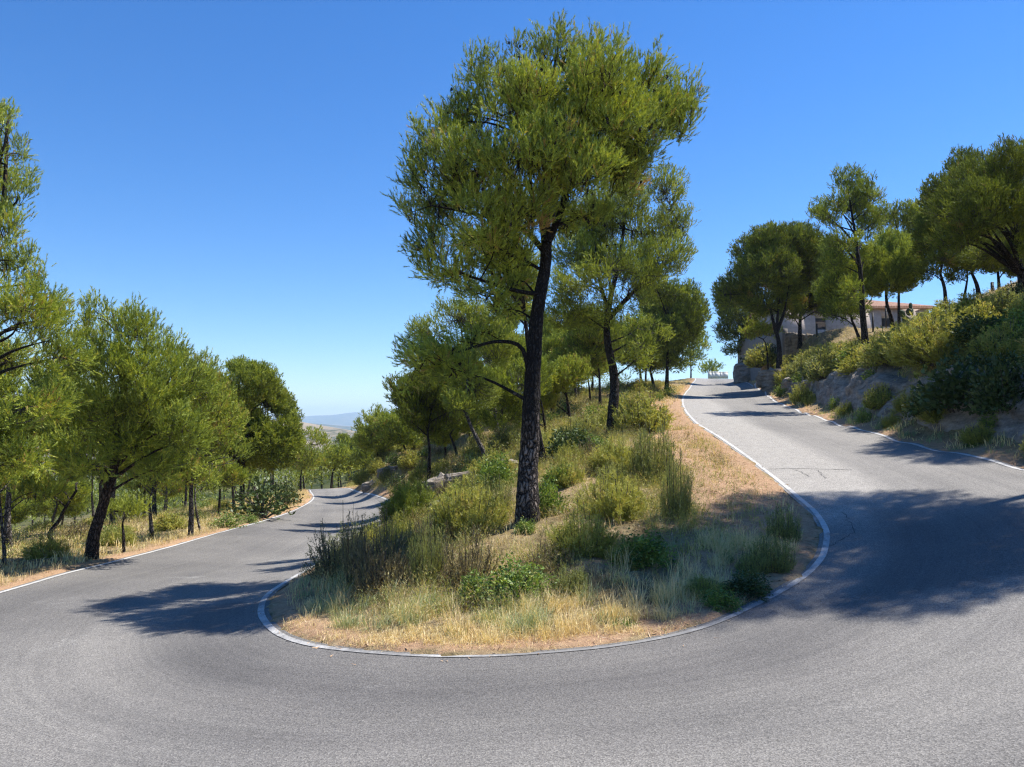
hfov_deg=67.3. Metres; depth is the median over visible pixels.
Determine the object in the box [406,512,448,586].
shrub
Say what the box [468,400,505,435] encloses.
pine tree
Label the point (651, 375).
pine tree
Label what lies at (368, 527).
shrub
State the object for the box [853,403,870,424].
shrub
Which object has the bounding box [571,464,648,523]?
shrub
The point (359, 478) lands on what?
shrub
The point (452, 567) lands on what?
shrub
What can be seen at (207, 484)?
pine tree
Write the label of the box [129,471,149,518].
pine tree
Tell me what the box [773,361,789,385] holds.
shrub
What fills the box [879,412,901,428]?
shrub
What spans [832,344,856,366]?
shrub
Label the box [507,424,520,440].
shrub
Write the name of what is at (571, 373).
pine tree
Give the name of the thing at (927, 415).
shrub
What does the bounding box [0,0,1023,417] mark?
sky
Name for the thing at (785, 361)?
shrub
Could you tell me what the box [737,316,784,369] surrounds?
pine tree
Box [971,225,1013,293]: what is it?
pine tree
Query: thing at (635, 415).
shrub
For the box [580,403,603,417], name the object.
shrub
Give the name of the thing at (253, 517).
shrub
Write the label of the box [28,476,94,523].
pine tree
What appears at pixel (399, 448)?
shrub
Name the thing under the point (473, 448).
shrub
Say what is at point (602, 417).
shrub
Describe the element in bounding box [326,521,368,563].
shrub
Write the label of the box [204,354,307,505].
pine tree
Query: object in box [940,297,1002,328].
shrub
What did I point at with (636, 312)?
pine tree
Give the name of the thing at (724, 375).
roadside block
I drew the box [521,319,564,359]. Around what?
pine tree
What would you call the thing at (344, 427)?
hill
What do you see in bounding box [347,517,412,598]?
shrub
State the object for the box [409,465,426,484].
shrub
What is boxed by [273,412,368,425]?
mountain
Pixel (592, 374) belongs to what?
pine tree
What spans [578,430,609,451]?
shrub
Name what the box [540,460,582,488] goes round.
shrub
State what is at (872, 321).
fence post
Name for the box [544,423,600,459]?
shrub
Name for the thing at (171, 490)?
pine tree
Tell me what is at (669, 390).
shrub
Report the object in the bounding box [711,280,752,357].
pine tree
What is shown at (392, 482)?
shrub
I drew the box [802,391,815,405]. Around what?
shrub
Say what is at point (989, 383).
shrub
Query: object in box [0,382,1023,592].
road marking
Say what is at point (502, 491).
shrub
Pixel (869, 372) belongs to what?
shrub
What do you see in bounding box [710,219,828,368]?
pine tree
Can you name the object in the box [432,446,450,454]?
shrub
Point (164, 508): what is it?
pine tree
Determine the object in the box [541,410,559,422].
shrub
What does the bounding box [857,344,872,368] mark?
shrub
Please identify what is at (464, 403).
pine tree
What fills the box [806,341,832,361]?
shrub
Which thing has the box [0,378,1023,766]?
road
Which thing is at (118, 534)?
shrub
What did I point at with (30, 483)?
pine tree
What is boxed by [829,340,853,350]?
shrub
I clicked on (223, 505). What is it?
shrub
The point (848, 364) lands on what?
shrub
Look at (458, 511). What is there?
shrub
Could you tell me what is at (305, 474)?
woodland
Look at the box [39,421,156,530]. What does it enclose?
pine tree
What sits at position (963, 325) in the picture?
shrub
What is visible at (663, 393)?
shrub
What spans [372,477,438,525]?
shrub
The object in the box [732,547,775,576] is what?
shrub
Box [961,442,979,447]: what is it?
shrub
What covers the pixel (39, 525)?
shrub
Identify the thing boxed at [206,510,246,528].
shrub
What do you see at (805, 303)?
pine tree
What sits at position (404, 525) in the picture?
shrub
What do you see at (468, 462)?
shrub
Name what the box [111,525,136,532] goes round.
shrub
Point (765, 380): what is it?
limestone rock
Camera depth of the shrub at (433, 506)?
15.79 m
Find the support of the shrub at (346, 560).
on the ground at (810, 528)
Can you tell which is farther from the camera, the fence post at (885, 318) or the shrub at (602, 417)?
the fence post at (885, 318)
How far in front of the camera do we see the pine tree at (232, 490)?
45.68 m
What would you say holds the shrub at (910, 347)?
on the ground at (810, 528)
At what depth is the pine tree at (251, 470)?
83.00 m
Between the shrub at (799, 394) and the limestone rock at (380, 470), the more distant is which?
the limestone rock at (380, 470)
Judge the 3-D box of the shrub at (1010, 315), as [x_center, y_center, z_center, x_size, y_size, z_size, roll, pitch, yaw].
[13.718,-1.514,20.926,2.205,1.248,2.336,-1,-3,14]
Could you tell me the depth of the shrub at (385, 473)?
50.84 m
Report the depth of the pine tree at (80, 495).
44.00 m
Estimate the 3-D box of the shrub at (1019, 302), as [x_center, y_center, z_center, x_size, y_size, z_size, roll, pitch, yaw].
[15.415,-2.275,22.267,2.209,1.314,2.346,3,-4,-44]
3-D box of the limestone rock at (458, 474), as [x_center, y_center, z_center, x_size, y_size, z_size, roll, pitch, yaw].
[-1.054,2.542,20.266,1.535,0.580,0.664,-6,-1,-15]
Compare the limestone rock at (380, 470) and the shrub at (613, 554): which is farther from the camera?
the limestone rock at (380, 470)
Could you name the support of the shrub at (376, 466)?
on the ground at (810, 528)
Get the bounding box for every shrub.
[15,529,73,560]
[23,520,62,532]
[55,515,90,539]
[76,515,92,524]
[100,521,138,545]
[100,523,118,535]
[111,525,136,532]
[148,509,187,531]
[186,509,209,519]
[197,500,213,508]
[202,497,217,505]
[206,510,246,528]
[212,499,236,509]
[219,470,301,518]
[236,511,262,523]
[274,476,303,505]
[300,511,376,581]
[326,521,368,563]
[339,506,415,573]
[340,502,372,585]
[344,472,353,480]
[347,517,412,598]
[351,467,369,484]
[356,514,376,532]
[358,521,385,547]
[366,457,386,473]
[372,447,391,460]
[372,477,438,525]
[375,508,420,550]
[378,467,392,481]
[384,471,404,488]
[385,449,399,463]
[390,517,427,554]
[391,455,401,464]
[392,443,406,452]
[397,446,425,468]
[405,438,427,450]
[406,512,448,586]
[408,456,433,482]
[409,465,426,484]
[410,508,459,550]
[418,445,432,456]
[422,483,470,522]
[424,469,455,497]
[426,469,512,538]
[431,458,453,476]
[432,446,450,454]
[433,523,502,588]
[444,484,470,505]
[451,458,465,472]
[451,472,478,490]
[454,568,493,604]
[456,451,482,472]
[461,442,485,459]
[466,430,486,447]
[466,445,515,479]
[466,552,563,608]
[472,472,514,511]
[476,449,517,488]
[477,457,509,483]
[486,423,520,453]
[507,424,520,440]
[513,516,537,534]
[517,530,579,575]
[536,500,626,559]
[538,470,573,516]
[539,454,589,487]
[540,409,553,419]
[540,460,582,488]
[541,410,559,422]
[542,430,558,460]
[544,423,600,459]
[548,560,591,598]
[551,399,580,418]
[553,425,573,438]
[553,438,584,464]
[554,398,575,410]
[563,408,601,435]
[565,422,593,436]
[567,383,591,396]
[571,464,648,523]
[577,434,606,460]
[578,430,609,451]
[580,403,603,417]
[581,435,636,472]
[591,409,607,428]
[593,435,631,459]
[593,454,637,484]
[601,391,633,413]
[601,445,628,474]
[602,534,649,570]
[605,524,681,569]
[606,381,624,388]
[609,616,637,627]
[611,385,676,432]
[621,379,633,389]
[627,375,655,393]
[628,412,682,483]
[652,389,672,397]
[653,393,665,401]
[658,449,693,517]
[659,382,677,393]
[672,573,728,600]
[697,587,745,612]
[715,550,734,563]
[716,568,773,601]
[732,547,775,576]
[743,342,776,367]
[749,528,800,574]
[757,340,776,356]
[764,499,803,542]
[772,381,788,397]
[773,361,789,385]
[774,355,790,368]
[785,355,809,380]
[786,351,800,364]
[788,381,812,404]
[792,345,816,361]
[792,371,801,382]
[797,357,813,379]
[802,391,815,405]
[803,342,843,382]
[804,345,819,358]
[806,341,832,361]
[821,340,848,359]
[826,396,839,410]
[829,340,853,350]
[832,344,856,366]
[832,344,863,375]
[833,339,860,359]
[834,399,853,416]
[853,338,879,351]
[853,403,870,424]
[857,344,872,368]
[858,321,918,367]
[861,362,881,379]
[861,383,895,410]
[875,299,976,371]
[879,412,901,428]
[886,386,911,415]
[897,382,934,418]
[901,342,1003,414]
[915,399,948,423]
[921,297,961,319]
[923,307,951,323]
[935,333,969,366]
[936,310,1014,347]
[938,288,996,318]
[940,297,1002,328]
[955,419,996,444]
[961,316,1023,362]
[961,343,1023,415]
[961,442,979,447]
[964,313,1012,346]
[968,330,1021,365]
[968,376,1022,415]
[977,410,998,426]
[982,305,1023,342]
[984,285,1023,314]
[996,280,1023,297]
[1003,292,1023,321]
[1008,338,1023,359]
[1018,435,1023,454]
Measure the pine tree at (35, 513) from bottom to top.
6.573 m
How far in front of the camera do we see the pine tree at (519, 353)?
42.85 m
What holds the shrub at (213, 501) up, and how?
on the ground at (810, 528)
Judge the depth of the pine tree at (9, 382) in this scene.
27.38 m
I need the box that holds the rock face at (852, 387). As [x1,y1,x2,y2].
[788,360,1023,442]
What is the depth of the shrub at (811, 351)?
44.42 m
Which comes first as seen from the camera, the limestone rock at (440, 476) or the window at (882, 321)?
the limestone rock at (440, 476)
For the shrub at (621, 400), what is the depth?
33.97 m
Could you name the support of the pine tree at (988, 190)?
on the ground at (810, 528)
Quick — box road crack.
[777,468,854,545]
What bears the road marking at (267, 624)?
on the road
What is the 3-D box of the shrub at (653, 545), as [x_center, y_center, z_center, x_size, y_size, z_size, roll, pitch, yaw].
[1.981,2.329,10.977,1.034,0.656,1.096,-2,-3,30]
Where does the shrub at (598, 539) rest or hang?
on the ground at (810, 528)
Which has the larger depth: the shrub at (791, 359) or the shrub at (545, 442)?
the shrub at (791, 359)
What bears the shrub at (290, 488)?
on the ground at (810, 528)
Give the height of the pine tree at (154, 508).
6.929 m
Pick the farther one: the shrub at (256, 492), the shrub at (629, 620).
the shrub at (256, 492)
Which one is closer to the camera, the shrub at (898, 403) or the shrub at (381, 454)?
the shrub at (898, 403)
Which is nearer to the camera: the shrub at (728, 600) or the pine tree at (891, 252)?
the shrub at (728, 600)
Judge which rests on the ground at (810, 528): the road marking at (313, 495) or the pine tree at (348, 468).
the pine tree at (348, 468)
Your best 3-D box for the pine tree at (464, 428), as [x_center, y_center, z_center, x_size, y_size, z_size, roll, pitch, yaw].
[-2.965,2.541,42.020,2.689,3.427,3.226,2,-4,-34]
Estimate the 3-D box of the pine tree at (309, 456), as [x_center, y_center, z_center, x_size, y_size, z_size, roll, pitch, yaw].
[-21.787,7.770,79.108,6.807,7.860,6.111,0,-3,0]
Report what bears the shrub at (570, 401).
on the ground at (810, 528)
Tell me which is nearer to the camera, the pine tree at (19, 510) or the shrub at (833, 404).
the shrub at (833, 404)
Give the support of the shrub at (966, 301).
on the ground at (810, 528)
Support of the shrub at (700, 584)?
on the ground at (810, 528)
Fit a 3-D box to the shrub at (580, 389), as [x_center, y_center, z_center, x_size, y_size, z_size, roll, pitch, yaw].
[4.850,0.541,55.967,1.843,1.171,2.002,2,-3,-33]
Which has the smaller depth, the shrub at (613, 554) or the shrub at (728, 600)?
the shrub at (728, 600)
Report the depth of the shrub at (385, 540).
12.35 m
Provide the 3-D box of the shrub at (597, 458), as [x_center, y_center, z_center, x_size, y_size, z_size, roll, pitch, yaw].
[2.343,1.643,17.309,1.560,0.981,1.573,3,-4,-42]
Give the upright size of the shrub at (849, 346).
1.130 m
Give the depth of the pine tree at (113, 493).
32.71 m
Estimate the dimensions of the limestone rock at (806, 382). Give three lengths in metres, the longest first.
1.502 x 1.033 x 0.783 m
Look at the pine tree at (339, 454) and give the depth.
85.48 m
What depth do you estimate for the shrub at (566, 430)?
25.30 m
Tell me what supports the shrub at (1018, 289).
on the ground at (810, 528)
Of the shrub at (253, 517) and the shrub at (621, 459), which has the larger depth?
the shrub at (253, 517)
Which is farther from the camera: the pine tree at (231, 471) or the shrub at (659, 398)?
the shrub at (659, 398)
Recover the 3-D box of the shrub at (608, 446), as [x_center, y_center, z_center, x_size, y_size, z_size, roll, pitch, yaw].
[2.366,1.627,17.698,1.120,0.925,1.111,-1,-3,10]
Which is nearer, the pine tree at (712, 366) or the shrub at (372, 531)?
the shrub at (372, 531)
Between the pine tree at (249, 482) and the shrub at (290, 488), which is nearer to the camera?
the shrub at (290, 488)
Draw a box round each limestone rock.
[361,480,375,491]
[377,465,397,479]
[419,472,444,493]
[444,470,472,488]
[733,362,749,383]
[755,367,781,390]
[781,377,792,390]
[801,380,811,387]
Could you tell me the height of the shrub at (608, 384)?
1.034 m
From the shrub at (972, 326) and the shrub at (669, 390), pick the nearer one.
the shrub at (972, 326)
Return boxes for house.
[744,300,934,334]
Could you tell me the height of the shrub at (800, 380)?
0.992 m
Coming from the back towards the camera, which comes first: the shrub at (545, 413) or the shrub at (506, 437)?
the shrub at (545, 413)
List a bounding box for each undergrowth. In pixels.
[0,278,1023,626]
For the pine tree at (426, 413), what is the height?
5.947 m
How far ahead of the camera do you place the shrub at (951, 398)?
19.71 m
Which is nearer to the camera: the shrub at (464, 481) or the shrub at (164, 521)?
the shrub at (464, 481)
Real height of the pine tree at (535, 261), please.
7.200 m
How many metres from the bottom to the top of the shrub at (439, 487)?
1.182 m
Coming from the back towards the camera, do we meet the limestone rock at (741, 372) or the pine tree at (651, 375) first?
the limestone rock at (741, 372)
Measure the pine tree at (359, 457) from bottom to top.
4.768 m
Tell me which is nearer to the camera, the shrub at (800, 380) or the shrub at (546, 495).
the shrub at (546, 495)
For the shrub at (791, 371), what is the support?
on the ground at (810, 528)
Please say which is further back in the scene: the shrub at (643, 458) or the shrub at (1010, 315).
the shrub at (1010, 315)
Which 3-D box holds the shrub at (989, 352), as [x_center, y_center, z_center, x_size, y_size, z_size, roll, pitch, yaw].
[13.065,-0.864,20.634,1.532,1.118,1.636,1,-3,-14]
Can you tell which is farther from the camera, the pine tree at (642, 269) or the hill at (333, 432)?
the hill at (333, 432)
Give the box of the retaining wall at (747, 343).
[737,328,787,380]
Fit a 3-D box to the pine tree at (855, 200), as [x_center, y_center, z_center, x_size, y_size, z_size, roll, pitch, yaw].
[14.719,-5.372,33.682,3.187,9.076,5.169,-2,-4,39]
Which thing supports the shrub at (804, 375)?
on the ground at (810, 528)
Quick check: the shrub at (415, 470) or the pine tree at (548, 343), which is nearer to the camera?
the shrub at (415, 470)
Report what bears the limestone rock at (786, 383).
on the ground at (810, 528)
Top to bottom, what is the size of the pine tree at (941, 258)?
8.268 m
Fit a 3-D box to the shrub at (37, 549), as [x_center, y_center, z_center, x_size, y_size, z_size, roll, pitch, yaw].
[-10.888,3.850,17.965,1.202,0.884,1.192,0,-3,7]
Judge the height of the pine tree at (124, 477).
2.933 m
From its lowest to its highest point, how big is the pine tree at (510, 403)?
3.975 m
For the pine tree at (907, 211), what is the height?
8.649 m
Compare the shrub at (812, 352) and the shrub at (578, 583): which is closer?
the shrub at (578, 583)
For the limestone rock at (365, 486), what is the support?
on the ground at (810, 528)
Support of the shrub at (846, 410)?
on the ground at (810, 528)
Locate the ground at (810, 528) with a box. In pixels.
[0,284,1023,655]
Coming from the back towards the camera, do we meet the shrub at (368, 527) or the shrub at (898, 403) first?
the shrub at (898, 403)
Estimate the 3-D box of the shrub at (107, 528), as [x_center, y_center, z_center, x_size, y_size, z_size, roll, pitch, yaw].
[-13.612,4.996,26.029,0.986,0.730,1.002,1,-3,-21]
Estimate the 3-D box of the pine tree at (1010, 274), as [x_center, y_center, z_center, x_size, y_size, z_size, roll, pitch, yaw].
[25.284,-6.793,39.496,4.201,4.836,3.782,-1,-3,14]
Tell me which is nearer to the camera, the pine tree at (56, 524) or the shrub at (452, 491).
the shrub at (452, 491)
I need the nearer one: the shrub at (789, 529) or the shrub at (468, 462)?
the shrub at (789, 529)
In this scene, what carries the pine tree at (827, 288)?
on the ground at (810, 528)
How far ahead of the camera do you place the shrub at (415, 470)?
40.80 m
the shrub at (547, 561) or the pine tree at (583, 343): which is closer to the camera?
the shrub at (547, 561)
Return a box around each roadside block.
[714,372,719,378]
[722,372,727,378]
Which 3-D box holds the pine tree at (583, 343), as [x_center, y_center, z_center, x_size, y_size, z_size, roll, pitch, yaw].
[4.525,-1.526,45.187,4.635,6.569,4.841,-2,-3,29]
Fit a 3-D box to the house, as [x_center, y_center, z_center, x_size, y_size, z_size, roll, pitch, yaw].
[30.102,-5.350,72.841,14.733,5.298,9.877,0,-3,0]
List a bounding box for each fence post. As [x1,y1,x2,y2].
[872,312,873,331]
[885,306,886,328]
[990,282,993,291]
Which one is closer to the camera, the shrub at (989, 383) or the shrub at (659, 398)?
the shrub at (989, 383)
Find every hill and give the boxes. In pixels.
[43,419,354,475]
[311,423,355,430]
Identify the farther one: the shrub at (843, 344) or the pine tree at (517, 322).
the pine tree at (517, 322)
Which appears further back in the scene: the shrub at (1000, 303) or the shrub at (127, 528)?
the shrub at (127, 528)
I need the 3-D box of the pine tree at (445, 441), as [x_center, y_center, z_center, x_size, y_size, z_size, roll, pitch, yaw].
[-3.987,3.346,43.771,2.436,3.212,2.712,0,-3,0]
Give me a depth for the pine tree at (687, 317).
54.07 m
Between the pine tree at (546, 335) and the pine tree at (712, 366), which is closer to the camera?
the pine tree at (546, 335)
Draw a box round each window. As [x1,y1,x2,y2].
[815,317,826,329]
[881,317,890,326]
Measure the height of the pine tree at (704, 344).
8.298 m
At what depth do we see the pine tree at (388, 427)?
50.80 m
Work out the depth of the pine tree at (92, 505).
51.42 m
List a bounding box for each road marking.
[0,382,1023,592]
[257,378,829,656]
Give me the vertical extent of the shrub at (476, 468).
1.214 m
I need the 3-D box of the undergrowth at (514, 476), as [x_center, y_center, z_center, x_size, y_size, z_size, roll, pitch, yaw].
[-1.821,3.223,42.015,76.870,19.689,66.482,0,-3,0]
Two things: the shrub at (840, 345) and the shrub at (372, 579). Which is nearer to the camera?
the shrub at (372, 579)
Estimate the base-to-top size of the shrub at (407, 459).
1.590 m
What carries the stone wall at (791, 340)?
on the ground at (810, 528)
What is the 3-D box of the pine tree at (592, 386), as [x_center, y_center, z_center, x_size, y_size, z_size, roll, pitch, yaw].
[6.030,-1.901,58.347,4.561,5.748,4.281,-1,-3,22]
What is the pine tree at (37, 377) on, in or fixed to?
on the ground at (810, 528)
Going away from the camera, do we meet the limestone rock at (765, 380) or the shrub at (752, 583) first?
the shrub at (752, 583)
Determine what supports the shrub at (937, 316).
on the ground at (810, 528)
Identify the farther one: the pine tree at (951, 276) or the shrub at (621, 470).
the pine tree at (951, 276)
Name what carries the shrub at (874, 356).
on the ground at (810, 528)
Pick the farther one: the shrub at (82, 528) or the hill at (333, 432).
the hill at (333, 432)
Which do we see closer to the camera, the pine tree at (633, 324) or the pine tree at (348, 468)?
the pine tree at (633, 324)
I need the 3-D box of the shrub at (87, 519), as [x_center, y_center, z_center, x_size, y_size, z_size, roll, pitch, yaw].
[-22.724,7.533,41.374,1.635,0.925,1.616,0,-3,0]
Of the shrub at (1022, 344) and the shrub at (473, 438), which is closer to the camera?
the shrub at (1022, 344)
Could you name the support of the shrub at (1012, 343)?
on the ground at (810, 528)
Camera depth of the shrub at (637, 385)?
51.35 m
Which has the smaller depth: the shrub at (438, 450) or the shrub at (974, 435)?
the shrub at (974, 435)
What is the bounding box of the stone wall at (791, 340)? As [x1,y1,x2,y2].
[784,332,813,359]
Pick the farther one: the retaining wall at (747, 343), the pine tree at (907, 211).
the retaining wall at (747, 343)
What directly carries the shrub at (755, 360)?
on the ground at (810, 528)
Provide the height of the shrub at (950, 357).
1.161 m
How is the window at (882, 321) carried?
in the house
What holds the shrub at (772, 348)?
on the ground at (810, 528)
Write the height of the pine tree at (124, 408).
6.656 m
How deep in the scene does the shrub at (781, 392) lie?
43.20 m
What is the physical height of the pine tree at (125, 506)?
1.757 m
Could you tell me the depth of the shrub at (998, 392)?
18.16 m
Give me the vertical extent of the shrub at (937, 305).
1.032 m
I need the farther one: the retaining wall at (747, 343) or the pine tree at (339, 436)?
the pine tree at (339, 436)
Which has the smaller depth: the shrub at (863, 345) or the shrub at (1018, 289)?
the shrub at (1018, 289)
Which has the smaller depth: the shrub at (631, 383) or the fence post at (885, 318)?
the fence post at (885, 318)
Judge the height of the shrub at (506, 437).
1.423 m
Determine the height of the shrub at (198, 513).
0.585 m
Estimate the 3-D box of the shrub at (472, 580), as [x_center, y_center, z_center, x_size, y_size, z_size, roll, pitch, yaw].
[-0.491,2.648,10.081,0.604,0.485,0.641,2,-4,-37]
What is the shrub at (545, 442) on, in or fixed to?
on the ground at (810, 528)
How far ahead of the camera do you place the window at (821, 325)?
68.47 m
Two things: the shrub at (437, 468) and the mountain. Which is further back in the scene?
the mountain
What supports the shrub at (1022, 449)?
on the ground at (810, 528)
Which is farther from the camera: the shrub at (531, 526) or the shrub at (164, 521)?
the shrub at (164, 521)
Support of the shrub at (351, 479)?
on the ground at (810, 528)
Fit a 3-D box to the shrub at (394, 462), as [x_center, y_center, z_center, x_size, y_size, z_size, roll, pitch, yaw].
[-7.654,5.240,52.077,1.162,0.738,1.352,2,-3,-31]
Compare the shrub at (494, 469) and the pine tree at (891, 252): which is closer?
the shrub at (494, 469)
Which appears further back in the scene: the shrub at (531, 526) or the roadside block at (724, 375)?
the roadside block at (724, 375)
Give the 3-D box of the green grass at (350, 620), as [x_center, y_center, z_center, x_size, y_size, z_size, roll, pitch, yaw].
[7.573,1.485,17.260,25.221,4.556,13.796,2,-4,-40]
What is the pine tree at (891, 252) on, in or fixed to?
on the ground at (810, 528)
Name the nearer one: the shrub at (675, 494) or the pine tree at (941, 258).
the shrub at (675, 494)
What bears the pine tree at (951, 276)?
on the ground at (810, 528)
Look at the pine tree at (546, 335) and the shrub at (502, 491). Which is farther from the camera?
the pine tree at (546, 335)
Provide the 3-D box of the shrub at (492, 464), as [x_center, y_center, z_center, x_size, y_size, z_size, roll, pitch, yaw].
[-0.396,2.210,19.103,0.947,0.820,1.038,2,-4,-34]
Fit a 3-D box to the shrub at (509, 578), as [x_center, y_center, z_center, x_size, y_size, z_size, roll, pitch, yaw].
[-0.006,2.526,9.972,1.202,0.672,1.134,2,-3,-29]
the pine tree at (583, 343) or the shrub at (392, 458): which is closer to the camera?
the pine tree at (583, 343)
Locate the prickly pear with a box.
[899,303,921,321]
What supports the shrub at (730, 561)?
on the ground at (810, 528)
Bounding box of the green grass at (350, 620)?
[289,386,1023,635]
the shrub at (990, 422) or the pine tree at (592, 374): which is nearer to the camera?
the shrub at (990, 422)
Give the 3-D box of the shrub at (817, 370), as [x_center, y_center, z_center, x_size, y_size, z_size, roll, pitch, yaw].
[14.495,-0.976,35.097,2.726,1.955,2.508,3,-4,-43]
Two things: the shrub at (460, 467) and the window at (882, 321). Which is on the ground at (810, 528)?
the shrub at (460, 467)
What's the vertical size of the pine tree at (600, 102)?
9.720 m
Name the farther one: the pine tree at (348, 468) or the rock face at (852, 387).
the pine tree at (348, 468)
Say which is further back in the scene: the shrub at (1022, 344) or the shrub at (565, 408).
the shrub at (565, 408)
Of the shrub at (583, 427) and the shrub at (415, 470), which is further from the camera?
the shrub at (415, 470)
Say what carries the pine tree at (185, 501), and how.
on the ground at (810, 528)
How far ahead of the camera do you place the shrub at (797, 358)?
48.05 m
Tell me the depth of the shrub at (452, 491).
16.00 m
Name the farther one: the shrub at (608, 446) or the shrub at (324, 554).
the shrub at (608, 446)
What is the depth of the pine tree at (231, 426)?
24.80 m
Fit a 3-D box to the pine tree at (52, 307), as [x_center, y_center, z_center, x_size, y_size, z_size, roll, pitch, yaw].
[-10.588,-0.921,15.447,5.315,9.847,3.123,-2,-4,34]
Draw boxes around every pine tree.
[0,97,108,494]
[0,345,26,413]
[0,352,85,548]
[0,439,75,564]
[0,486,30,533]
[23,480,60,524]
[25,458,92,523]
[26,285,223,559]
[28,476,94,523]
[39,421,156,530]
[47,482,77,547]
[48,453,107,518]
[49,419,161,524]
[105,489,155,552]
[115,454,191,539]
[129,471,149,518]
[141,397,181,516]
[146,480,188,509]
[150,477,167,510]
[152,346,253,535]
[180,463,224,530]
[183,481,186,509]
[200,447,251,514]
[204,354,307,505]
[221,467,256,495]
[231,454,238,505]
[247,466,254,494]
[277,425,334,489]
[315,437,350,487]
[325,432,356,487]
[331,439,359,487]
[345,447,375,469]
[350,403,391,460]
[371,406,424,449]
[379,8,710,526]
[382,367,472,479]
[404,295,520,455]
[422,425,463,460]
[442,407,478,456]
[449,186,551,467]
[458,328,526,430]
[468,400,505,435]
[474,352,558,431]
[483,313,525,362]
[517,302,552,392]
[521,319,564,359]
[540,351,594,423]
[541,333,572,410]
[542,323,574,394]
[544,159,699,436]
[546,302,627,405]
[548,321,608,400]
[591,376,593,391]
[615,312,663,377]
[624,282,669,380]
[636,321,685,386]
[638,273,713,389]
[674,329,711,377]
[697,358,723,372]
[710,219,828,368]
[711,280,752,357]
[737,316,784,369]
[771,250,857,348]
[806,162,888,346]
[810,240,873,341]
[849,227,925,325]
[869,197,922,323]
[905,144,983,302]
[918,131,1023,287]
[942,255,985,295]
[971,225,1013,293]
[975,220,1023,288]
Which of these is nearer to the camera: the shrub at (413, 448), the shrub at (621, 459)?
the shrub at (621, 459)
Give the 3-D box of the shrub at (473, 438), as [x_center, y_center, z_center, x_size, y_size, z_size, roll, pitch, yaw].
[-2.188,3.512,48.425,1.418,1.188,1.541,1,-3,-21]
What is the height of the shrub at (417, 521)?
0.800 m
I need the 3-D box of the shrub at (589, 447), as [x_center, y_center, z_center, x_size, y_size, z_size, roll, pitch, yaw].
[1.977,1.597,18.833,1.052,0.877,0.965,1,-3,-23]
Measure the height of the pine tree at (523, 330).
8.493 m
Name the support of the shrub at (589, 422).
on the ground at (810, 528)
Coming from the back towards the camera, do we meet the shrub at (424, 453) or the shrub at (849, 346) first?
the shrub at (424, 453)
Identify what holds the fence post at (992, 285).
on the ground at (810, 528)
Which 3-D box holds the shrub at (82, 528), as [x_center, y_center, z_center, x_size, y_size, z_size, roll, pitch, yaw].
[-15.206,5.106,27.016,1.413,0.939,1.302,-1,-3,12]
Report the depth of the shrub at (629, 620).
8.73 m
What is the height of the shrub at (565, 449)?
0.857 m
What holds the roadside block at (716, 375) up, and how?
on the ground at (810, 528)
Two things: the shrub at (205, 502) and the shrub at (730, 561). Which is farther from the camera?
the shrub at (205, 502)
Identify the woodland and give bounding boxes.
[4,367,634,529]
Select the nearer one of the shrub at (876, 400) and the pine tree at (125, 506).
the pine tree at (125, 506)
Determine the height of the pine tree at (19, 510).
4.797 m
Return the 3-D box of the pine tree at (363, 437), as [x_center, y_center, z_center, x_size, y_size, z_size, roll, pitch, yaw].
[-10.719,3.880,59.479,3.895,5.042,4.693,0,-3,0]
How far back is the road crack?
16.39 m
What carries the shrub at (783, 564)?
on the ground at (810, 528)
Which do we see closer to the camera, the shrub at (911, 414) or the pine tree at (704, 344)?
the shrub at (911, 414)
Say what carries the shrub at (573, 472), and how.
on the ground at (810, 528)
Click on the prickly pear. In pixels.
(901, 312)

